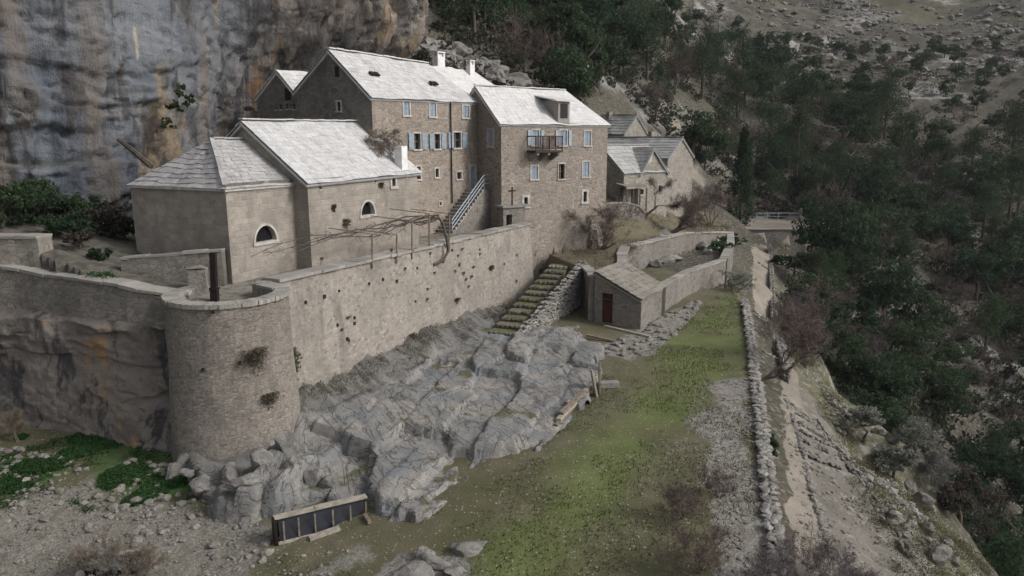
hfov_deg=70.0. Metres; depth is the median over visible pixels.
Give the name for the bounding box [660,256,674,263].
loose rock
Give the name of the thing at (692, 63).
leafless tree
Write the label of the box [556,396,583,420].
timber beam
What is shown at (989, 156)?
evergreen oak
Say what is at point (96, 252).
cliff bush
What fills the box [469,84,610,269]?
tower house
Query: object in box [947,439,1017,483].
evergreen oak
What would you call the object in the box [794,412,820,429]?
path step
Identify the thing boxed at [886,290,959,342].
evergreen oak
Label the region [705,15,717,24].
leafless tree
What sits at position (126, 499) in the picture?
leafy plant
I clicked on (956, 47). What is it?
evergreen oak
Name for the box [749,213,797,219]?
platform railing
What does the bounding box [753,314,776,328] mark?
path step
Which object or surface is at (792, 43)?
rock outcrop
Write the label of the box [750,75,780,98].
evergreen oak
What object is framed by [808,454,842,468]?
path step
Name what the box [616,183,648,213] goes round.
timber lean to
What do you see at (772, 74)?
pine tree
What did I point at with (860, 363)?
evergreen oak
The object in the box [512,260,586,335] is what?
dry stone flank
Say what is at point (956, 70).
evergreen oak
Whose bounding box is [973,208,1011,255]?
pine tree
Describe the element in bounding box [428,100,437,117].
window
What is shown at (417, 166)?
window
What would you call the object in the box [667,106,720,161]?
evergreen oak
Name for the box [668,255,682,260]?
loose rock
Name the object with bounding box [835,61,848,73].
leafless tree
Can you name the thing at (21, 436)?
leafy plant
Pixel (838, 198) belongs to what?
leafless tree
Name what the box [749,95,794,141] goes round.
pine tree
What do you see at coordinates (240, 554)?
gravel
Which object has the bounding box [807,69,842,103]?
evergreen oak
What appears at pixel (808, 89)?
evergreen oak
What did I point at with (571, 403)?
timber beam
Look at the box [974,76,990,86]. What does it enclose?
evergreen oak
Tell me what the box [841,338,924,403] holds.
evergreen oak
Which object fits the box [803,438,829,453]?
path step
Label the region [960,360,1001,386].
leafless tree
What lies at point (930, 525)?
bank rock
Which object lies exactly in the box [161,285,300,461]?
round bastion
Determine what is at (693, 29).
evergreen oak
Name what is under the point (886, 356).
evergreen oak
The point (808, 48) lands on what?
evergreen oak
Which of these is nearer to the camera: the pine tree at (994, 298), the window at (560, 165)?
the window at (560, 165)
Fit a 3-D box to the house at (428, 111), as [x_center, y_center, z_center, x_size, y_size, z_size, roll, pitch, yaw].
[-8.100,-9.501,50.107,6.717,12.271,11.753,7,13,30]
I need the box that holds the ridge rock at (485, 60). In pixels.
[478,56,500,69]
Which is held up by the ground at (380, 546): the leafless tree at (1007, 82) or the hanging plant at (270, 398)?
the leafless tree at (1007, 82)
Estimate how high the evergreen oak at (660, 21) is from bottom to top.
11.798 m
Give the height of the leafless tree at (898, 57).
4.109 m
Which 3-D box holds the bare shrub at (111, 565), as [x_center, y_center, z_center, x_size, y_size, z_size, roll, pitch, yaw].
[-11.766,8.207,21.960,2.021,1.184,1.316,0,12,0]
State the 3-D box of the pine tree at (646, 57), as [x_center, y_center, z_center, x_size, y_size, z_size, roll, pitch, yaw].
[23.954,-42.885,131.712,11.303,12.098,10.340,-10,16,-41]
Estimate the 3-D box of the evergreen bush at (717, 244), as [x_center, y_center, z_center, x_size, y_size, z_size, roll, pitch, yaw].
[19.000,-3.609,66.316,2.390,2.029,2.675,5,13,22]
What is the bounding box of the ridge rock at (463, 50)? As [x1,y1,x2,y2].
[448,41,472,57]
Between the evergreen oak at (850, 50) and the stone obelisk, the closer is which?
the stone obelisk
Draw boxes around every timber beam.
[554,406,575,426]
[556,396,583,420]
[558,390,586,414]
[567,383,592,402]
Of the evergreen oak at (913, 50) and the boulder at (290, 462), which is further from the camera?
the evergreen oak at (913, 50)
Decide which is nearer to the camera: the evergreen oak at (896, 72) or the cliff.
the cliff
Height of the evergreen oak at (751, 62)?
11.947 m
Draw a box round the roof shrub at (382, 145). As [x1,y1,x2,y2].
[363,128,402,157]
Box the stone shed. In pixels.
[593,260,666,329]
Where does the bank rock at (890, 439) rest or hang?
on the ground at (380, 546)
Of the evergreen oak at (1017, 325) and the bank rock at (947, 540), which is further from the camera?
the evergreen oak at (1017, 325)
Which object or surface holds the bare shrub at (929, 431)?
on the ground at (380, 546)
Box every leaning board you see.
[590,369,597,396]
[598,362,600,394]
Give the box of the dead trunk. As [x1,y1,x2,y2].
[117,138,153,168]
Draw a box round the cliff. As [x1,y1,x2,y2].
[0,0,428,226]
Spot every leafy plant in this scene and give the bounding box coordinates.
[0,476,34,494]
[10,456,69,473]
[14,433,29,440]
[59,443,101,458]
[66,432,123,449]
[95,463,148,491]
[120,494,148,506]
[130,484,169,498]
[152,475,188,488]
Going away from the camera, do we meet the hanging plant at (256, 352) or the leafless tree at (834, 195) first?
the hanging plant at (256, 352)
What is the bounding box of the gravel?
[0,300,961,575]
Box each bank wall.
[580,265,595,319]
[616,231,732,269]
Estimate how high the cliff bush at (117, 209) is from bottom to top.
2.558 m
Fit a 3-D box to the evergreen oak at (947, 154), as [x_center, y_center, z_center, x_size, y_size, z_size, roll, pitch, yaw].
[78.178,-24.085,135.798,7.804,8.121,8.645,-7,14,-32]
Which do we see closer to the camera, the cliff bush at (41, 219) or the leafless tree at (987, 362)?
the cliff bush at (41, 219)
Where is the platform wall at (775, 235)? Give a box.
[746,228,833,255]
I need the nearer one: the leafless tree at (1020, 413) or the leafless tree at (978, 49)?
the leafless tree at (1020, 413)
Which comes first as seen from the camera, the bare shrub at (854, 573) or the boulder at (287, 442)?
the bare shrub at (854, 573)
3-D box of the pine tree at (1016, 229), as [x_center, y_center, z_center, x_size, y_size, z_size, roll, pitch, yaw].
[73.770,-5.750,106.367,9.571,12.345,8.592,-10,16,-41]
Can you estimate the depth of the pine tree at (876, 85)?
158.41 m
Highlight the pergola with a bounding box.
[329,208,449,267]
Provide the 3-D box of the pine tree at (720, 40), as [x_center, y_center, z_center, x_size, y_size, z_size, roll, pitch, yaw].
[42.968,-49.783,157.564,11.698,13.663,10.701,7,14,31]
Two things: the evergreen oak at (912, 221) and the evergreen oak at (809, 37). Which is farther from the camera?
the evergreen oak at (809, 37)
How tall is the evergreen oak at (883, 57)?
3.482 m
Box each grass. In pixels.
[27,292,763,575]
[558,194,731,268]
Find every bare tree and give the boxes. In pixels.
[562,195,651,253]
[645,175,685,216]
[670,189,712,233]
[752,269,864,380]
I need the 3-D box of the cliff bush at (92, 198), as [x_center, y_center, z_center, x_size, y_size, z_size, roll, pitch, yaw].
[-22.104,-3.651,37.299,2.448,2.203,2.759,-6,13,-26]
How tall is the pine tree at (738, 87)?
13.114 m
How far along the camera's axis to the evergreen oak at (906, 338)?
76.30 m
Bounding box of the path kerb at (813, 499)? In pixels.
[783,398,836,559]
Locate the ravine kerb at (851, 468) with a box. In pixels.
[814,418,927,575]
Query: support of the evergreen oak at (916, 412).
on the ground at (380, 546)
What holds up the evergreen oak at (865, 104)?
on the ground at (380, 546)
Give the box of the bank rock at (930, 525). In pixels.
[917,521,934,536]
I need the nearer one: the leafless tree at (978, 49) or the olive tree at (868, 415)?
the olive tree at (868, 415)
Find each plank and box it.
[118,546,150,554]
[309,525,340,540]
[363,513,370,523]
[586,334,615,341]
[604,325,650,337]
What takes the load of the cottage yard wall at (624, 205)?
on the ground at (380, 546)
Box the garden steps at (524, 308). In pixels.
[488,264,568,335]
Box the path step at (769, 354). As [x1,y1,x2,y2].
[762,350,778,360]
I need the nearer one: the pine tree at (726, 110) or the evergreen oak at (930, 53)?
the pine tree at (726, 110)
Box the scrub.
[411,0,1023,563]
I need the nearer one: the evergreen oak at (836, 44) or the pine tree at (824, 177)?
the pine tree at (824, 177)
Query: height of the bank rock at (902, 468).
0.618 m
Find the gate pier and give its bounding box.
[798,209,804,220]
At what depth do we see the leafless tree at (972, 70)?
194.05 m
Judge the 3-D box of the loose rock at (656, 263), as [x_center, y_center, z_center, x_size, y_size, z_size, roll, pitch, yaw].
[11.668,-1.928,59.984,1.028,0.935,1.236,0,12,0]
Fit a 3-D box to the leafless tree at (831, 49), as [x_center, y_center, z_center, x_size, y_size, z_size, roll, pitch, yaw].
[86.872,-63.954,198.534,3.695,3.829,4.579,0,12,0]
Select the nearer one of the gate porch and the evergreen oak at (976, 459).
the gate porch
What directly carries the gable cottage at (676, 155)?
on the ground at (380, 546)
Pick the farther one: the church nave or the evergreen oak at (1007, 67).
the evergreen oak at (1007, 67)
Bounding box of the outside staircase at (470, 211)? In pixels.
[433,174,489,234]
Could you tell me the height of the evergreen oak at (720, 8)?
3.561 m
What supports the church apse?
on the ground at (380, 546)
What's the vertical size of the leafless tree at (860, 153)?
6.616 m
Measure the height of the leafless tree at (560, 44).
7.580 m
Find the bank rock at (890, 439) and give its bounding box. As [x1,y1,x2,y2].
[885,435,896,444]
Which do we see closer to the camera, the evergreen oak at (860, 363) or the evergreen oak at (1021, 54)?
the evergreen oak at (860, 363)
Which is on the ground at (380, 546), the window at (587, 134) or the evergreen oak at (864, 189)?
the evergreen oak at (864, 189)
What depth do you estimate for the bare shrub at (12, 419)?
29.80 m
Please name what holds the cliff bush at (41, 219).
on the ground at (380, 546)
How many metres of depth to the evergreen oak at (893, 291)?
85.47 m
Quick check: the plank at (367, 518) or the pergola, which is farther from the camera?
the pergola
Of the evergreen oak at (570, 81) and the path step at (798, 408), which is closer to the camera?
the path step at (798, 408)
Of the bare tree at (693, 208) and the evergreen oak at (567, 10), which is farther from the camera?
the evergreen oak at (567, 10)
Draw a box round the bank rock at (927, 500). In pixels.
[912,491,934,510]
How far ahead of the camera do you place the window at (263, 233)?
34.41 m
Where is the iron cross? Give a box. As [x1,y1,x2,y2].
[508,187,515,204]
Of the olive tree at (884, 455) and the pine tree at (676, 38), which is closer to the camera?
the olive tree at (884, 455)
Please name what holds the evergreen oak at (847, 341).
on the ground at (380, 546)
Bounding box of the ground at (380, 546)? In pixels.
[0,0,1023,575]
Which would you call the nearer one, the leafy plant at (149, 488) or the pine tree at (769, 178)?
the leafy plant at (149, 488)
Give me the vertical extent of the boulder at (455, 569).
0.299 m
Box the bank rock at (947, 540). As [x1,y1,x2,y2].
[938,537,953,547]
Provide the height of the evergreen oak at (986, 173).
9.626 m
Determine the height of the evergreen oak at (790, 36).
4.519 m
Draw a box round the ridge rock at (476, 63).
[460,57,484,71]
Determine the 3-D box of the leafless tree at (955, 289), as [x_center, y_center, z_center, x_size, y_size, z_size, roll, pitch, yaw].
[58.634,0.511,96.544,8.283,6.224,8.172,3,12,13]
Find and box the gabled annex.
[253,70,307,120]
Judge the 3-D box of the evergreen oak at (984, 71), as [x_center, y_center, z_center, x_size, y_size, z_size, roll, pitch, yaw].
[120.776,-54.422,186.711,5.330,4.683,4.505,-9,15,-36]
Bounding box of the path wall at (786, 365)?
[767,245,791,383]
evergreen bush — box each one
[707,236,734,252]
[734,233,747,244]
[768,252,817,276]
[770,433,781,456]
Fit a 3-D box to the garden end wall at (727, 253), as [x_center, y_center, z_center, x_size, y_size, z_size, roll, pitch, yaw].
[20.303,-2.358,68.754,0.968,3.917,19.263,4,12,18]
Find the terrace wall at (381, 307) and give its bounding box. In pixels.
[263,222,533,388]
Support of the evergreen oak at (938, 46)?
on the ground at (380, 546)
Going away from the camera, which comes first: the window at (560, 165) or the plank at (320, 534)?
the plank at (320, 534)
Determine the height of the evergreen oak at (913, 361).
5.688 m
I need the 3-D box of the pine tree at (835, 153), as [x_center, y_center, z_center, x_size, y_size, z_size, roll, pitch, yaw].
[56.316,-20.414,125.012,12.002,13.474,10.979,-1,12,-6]
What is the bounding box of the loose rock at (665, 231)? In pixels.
[659,229,670,234]
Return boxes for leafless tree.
[490,17,559,73]
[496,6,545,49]
[523,25,578,73]
[572,81,604,104]
[637,34,697,93]
[640,78,673,120]
[672,46,705,79]
[679,29,698,50]
[681,109,756,159]
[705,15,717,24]
[719,52,758,81]
[799,176,870,226]
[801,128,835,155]
[802,171,861,215]
[810,91,837,111]
[811,45,824,53]
[824,47,838,55]
[834,135,863,157]
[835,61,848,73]
[849,249,884,276]
[854,43,864,54]
[858,308,919,345]
[874,222,920,257]
[877,58,897,68]
[890,51,904,62]
[894,203,945,238]
[900,97,921,110]
[904,71,922,81]
[904,149,983,194]
[905,105,932,122]
[906,438,955,463]
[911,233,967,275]
[918,291,985,354]
[922,270,980,310]
[933,115,956,132]
[935,478,1004,551]
[953,109,974,124]
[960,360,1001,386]
[966,67,979,76]
[969,334,1022,376]
[969,508,1012,535]
[972,44,994,53]
[986,88,1001,101]
[990,400,1023,424]
[994,51,1005,58]
[999,79,1012,87]
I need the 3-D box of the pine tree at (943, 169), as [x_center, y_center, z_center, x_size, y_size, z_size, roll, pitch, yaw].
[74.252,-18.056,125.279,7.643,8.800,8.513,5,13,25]
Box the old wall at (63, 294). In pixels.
[0,264,192,329]
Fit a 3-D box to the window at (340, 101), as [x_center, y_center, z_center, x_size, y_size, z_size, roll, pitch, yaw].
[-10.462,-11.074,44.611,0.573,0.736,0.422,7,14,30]
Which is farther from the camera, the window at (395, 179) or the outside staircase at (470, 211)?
the outside staircase at (470, 211)
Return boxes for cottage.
[601,112,656,137]
[606,144,669,216]
[607,136,694,216]
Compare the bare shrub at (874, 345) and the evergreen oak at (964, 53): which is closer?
the bare shrub at (874, 345)
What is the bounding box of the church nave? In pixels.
[225,118,422,268]
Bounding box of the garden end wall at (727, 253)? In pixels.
[719,232,734,284]
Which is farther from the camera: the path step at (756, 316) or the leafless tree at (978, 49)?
the leafless tree at (978, 49)
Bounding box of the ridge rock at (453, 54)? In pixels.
[436,49,462,68]
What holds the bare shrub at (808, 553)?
on the ground at (380, 546)
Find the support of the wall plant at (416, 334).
attached to the terrace wall at (381, 307)
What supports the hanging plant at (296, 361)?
hanging from the terrace wall at (381, 307)
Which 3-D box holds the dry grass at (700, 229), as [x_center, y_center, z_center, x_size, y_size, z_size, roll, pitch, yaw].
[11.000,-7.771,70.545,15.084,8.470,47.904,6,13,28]
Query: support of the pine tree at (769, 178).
on the ground at (380, 546)
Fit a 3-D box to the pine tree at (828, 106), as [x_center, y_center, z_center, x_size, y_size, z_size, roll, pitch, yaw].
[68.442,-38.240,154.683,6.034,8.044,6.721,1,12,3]
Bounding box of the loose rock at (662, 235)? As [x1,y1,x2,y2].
[653,234,666,237]
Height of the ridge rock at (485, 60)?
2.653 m
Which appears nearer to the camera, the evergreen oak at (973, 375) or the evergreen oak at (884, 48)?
the evergreen oak at (973, 375)
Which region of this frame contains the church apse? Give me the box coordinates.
[126,137,297,283]
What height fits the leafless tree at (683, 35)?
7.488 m
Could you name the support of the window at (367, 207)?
in the church nave
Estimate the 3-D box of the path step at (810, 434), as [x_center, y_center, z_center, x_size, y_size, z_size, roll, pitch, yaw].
[13.399,6.592,32.337,1.490,0.794,0.354,0,12,0]
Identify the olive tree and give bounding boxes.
[717,267,756,295]
[840,405,885,442]
[872,442,920,479]
[885,414,939,456]
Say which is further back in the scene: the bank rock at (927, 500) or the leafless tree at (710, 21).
the leafless tree at (710, 21)
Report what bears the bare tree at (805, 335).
on the ground at (380, 546)
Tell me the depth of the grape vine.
37.97 m
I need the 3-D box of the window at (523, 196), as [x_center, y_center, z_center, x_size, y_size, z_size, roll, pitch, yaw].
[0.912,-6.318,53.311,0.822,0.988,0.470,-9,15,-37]
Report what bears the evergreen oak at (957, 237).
on the ground at (380, 546)
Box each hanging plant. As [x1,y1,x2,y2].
[236,345,275,379]
[256,390,283,410]
[294,351,302,386]
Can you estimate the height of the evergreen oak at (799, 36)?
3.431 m
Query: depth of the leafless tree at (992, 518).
63.04 m
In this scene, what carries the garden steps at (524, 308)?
on the ground at (380, 546)
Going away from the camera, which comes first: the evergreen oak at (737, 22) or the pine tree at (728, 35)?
the pine tree at (728, 35)
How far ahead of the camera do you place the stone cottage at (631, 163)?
72.67 m
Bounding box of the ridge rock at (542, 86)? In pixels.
[533,85,548,87]
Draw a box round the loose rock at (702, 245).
[697,241,707,249]
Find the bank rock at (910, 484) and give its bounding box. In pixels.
[904,479,916,492]
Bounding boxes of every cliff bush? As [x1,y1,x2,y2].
[0,176,50,213]
[0,180,43,229]
[0,183,43,224]
[1,181,68,226]
[19,179,71,215]
[32,213,72,238]
[42,191,97,229]
[42,211,99,235]
[52,194,101,223]
[62,230,95,248]
[65,207,110,231]
[83,205,126,223]
[86,247,113,260]
[91,205,134,237]
[100,200,132,238]
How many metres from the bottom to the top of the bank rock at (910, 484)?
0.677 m
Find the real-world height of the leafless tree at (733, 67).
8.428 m
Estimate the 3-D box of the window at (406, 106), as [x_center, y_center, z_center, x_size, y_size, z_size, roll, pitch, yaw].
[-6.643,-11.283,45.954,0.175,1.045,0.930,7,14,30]
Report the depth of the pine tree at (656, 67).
126.00 m
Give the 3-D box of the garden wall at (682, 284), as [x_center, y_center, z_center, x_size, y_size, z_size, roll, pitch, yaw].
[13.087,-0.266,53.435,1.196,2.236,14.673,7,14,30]
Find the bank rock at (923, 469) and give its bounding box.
[917,461,930,474]
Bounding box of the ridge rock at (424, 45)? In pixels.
[418,37,448,55]
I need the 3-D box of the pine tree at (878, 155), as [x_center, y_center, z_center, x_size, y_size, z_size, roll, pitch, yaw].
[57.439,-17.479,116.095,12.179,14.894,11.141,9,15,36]
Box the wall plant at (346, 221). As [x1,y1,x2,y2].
[343,219,350,229]
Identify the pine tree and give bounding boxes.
[430,0,517,43]
[493,0,546,34]
[615,29,642,70]
[631,15,675,81]
[645,60,678,98]
[659,29,692,75]
[675,32,734,98]
[687,17,724,74]
[695,25,732,86]
[697,20,739,73]
[708,98,742,159]
[713,61,761,122]
[720,18,764,71]
[749,59,797,120]
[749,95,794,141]
[756,160,794,199]
[774,93,829,135]
[782,100,820,175]
[791,245,841,294]
[795,161,840,206]
[813,129,858,199]
[814,146,886,209]
[820,244,854,292]
[821,88,851,123]
[823,222,885,277]
[857,69,914,137]
[860,130,915,216]
[861,73,906,120]
[861,102,888,144]
[867,228,931,307]
[879,405,911,443]
[882,116,925,171]
[921,158,970,205]
[950,280,1016,350]
[951,469,982,515]
[953,118,991,164]
[956,176,1016,242]
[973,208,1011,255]
[974,517,1023,575]
[975,424,1020,465]
[976,146,1023,226]
[985,93,1023,147]
[987,103,1023,163]
[990,208,1023,284]
[997,162,1023,214]
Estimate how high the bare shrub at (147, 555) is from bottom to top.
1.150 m
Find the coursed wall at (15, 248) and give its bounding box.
[0,233,52,267]
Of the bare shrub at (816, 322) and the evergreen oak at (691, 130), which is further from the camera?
the evergreen oak at (691, 130)
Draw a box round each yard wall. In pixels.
[120,248,227,285]
[606,202,645,219]
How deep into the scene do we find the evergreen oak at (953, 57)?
204.87 m
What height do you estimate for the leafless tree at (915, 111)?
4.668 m
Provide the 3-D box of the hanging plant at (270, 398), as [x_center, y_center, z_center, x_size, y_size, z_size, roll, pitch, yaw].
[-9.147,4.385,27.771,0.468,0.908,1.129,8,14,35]
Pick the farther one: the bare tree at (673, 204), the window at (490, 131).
the bare tree at (673, 204)
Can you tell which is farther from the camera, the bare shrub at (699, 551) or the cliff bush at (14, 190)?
the cliff bush at (14, 190)
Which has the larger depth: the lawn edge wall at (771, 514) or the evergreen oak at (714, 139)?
the evergreen oak at (714, 139)
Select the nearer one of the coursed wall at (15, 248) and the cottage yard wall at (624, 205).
the coursed wall at (15, 248)
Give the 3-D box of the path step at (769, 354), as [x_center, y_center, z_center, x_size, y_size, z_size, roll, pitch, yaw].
[15.891,4.200,44.490,1.404,0.797,0.410,2,12,10]
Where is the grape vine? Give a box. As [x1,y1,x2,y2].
[251,213,449,265]
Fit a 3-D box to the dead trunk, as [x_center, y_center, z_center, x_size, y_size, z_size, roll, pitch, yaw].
[-18.333,-6.555,35.560,2.962,1.461,0.264,9,14,36]
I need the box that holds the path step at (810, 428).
[797,421,823,437]
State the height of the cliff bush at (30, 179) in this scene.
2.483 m
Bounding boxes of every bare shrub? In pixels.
[0,407,28,441]
[61,515,133,575]
[79,542,154,575]
[110,536,166,575]
[652,479,706,522]
[653,520,734,575]
[683,461,756,505]
[690,179,741,225]
[730,535,797,575]
[755,299,845,366]
[767,520,883,575]
[784,287,820,318]
[801,529,882,575]
[802,284,858,322]
[829,335,880,382]
[830,316,871,342]
[848,319,890,355]
[911,416,943,442]
[920,442,961,494]
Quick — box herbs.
[0,270,193,514]
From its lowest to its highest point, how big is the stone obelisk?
1.564 m
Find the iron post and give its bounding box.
[209,252,219,301]
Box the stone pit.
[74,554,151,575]
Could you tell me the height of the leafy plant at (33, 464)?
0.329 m
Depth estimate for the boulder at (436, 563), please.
21.11 m
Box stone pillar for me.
[185,265,209,291]
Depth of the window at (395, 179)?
41.62 m
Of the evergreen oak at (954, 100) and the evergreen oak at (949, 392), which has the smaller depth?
the evergreen oak at (949, 392)
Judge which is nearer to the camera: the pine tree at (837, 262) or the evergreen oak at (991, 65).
the pine tree at (837, 262)
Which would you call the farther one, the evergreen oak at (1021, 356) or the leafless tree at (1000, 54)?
the leafless tree at (1000, 54)
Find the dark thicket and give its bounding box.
[750,199,792,217]
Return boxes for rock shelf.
[165,305,604,524]
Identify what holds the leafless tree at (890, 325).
on the ground at (380, 546)
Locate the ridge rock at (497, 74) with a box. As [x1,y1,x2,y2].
[476,65,509,85]
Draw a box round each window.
[252,221,278,246]
[285,88,290,99]
[335,66,338,76]
[335,100,342,112]
[359,198,376,218]
[390,172,398,188]
[402,102,411,116]
[408,132,426,150]
[415,165,422,180]
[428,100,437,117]
[429,132,445,150]
[434,167,440,178]
[448,131,467,148]
[456,170,463,180]
[461,104,470,118]
[486,128,494,147]
[522,194,530,207]
[529,165,539,180]
[530,129,540,146]
[557,162,566,180]
[559,129,568,146]
[581,160,590,178]
[581,189,589,203]
[583,130,592,146]
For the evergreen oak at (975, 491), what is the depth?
55.46 m
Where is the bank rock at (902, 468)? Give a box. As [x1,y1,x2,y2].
[895,461,905,470]
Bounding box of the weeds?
[298,290,1002,575]
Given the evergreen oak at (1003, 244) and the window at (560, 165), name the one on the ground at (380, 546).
the evergreen oak at (1003, 244)
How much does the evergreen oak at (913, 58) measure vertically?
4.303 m
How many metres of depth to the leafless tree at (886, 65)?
188.66 m
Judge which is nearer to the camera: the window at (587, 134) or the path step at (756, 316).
the path step at (756, 316)
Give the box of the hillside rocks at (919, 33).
[744,0,1023,112]
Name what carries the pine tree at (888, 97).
on the ground at (380, 546)
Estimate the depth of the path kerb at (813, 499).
27.43 m
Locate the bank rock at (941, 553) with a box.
[924,544,952,565]
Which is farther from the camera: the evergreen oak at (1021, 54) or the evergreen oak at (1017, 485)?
the evergreen oak at (1021, 54)
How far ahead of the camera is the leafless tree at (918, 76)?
182.86 m
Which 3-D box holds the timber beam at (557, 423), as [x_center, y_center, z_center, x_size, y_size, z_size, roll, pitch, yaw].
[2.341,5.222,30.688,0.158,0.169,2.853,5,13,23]
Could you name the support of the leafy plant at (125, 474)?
on the ground at (380, 546)
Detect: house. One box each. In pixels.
[291,47,477,236]
[430,51,493,93]
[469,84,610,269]
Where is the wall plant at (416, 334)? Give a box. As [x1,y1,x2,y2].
[404,332,417,342]
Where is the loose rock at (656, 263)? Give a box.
[648,259,661,267]
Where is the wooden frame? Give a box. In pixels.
[271,494,366,545]
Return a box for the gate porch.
[495,203,531,226]
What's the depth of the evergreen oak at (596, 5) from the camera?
110.26 m
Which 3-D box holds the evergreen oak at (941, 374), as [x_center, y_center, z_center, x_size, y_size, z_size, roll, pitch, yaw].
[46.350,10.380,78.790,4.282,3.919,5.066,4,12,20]
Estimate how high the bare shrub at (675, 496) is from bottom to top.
1.640 m
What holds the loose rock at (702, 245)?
on the ground at (380, 546)
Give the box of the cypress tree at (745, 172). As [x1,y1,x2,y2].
[723,123,757,225]
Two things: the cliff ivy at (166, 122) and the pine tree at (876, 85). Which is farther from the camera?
the pine tree at (876, 85)
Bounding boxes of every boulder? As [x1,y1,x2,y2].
[179,468,194,477]
[189,474,209,496]
[220,462,238,483]
[222,472,263,489]
[251,448,273,469]
[274,431,301,453]
[284,456,296,468]
[303,466,323,486]
[318,474,336,488]
[392,560,435,575]
[415,546,435,559]
[417,552,450,570]
[444,563,466,575]
[450,540,487,557]
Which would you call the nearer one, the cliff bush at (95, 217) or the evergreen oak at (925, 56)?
the cliff bush at (95, 217)
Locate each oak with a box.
[460,0,505,31]
[519,0,570,11]
[522,0,591,57]
[527,0,592,48]
[528,43,594,98]
[537,0,591,12]
[543,0,612,35]
[557,21,609,98]
[563,9,632,90]
[590,0,638,26]
[590,7,653,80]
[620,2,674,61]
[646,0,685,49]
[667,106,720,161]
[674,25,692,41]
[680,12,692,21]
[683,23,697,33]
[685,126,730,170]
[689,8,706,23]
[716,4,724,12]
[723,29,734,42]
[726,49,766,102]
[732,14,745,28]
[746,29,799,76]
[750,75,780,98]
[753,47,804,93]
[776,269,852,316]
[778,66,825,116]
[780,31,794,41]
[786,64,802,79]
[786,159,833,194]
[791,190,881,280]
[794,32,802,40]
[794,314,872,361]
[798,55,811,66]
[801,31,816,45]
[801,45,811,53]
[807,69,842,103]
[810,54,824,67]
[811,39,825,46]
[817,97,866,135]
[820,294,884,339]
[822,156,910,215]
[824,348,892,394]
[828,39,847,52]
[831,76,843,90]
[837,198,915,274]
[838,116,880,153]
[840,76,871,111]
[840,386,919,432]
[841,71,882,100]
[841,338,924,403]
[843,44,854,51]
[843,88,885,123]
[845,52,857,62]
[846,49,855,59]
[846,256,926,322]
[853,398,923,437]
[854,60,872,72]
[857,350,921,398]
[858,174,907,223]
[859,41,871,48]
[875,43,891,54]
[876,53,888,64]
[877,185,929,214]
[880,209,917,246]
[881,312,978,372]
[882,66,907,84]
[885,348,927,378]
[886,118,919,148]
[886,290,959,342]
[892,110,918,124]
[894,181,938,203]
[896,50,907,59]
[896,207,947,245]
[903,80,915,93]
[907,55,923,65]
[908,43,919,55]
[909,57,925,70]
[909,136,961,172]
[916,51,928,59]
[918,379,981,423]
[921,118,957,155]
[921,367,967,390]
[923,48,936,64]
[926,35,942,51]
[928,198,977,234]
[929,461,991,534]
[930,44,946,50]
[931,206,978,257]
[932,458,1017,523]
[935,45,954,57]
[937,364,983,387]
[938,77,955,96]
[938,243,1016,300]
[941,93,967,111]
[947,61,966,77]
[947,156,1009,208]
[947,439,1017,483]
[949,51,960,63]
[950,42,963,54]
[955,50,967,59]
[961,237,1023,291]
[967,86,988,109]
[970,39,983,48]
[971,506,1023,561]
[974,66,996,80]
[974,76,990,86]
[974,150,1017,175]
[977,523,1023,575]
[980,111,1006,131]
[982,301,1023,347]
[985,59,997,68]
[989,34,1004,51]
[990,448,1023,519]
[995,62,1013,75]
[998,209,1023,252]
[998,417,1023,453]
[1010,350,1023,366]
[1015,46,1023,61]
[1017,89,1023,98]
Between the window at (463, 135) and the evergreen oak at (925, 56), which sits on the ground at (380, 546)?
the evergreen oak at (925, 56)
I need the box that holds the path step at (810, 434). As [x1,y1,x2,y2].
[799,428,830,445]
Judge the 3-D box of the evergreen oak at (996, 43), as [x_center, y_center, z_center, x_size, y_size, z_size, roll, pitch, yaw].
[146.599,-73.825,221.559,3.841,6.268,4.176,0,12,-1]
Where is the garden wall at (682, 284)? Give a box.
[661,258,726,315]
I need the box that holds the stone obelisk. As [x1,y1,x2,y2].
[591,230,598,248]
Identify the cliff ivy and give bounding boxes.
[160,117,176,128]
[164,99,183,111]
[173,82,194,97]
[182,94,195,107]
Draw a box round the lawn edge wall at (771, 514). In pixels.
[740,298,788,575]
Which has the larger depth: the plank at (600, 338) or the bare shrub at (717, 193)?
the bare shrub at (717, 193)
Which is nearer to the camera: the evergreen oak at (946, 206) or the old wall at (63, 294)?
the old wall at (63, 294)
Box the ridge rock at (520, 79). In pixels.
[506,72,531,86]
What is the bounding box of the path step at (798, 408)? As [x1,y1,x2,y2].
[789,403,816,423]
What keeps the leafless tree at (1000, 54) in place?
on the ground at (380, 546)
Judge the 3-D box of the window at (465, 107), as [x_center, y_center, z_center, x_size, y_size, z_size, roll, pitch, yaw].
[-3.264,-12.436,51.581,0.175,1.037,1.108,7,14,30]
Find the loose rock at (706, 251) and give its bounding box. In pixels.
[702,248,711,254]
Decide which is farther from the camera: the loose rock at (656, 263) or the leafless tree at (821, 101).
the leafless tree at (821, 101)
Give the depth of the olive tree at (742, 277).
55.56 m
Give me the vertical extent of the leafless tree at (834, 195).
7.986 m
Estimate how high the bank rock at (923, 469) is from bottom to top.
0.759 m
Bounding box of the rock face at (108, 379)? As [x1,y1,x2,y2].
[0,308,171,451]
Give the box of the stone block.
[596,380,619,388]
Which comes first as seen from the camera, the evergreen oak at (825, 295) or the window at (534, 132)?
the window at (534, 132)
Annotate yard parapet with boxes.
[252,279,285,296]

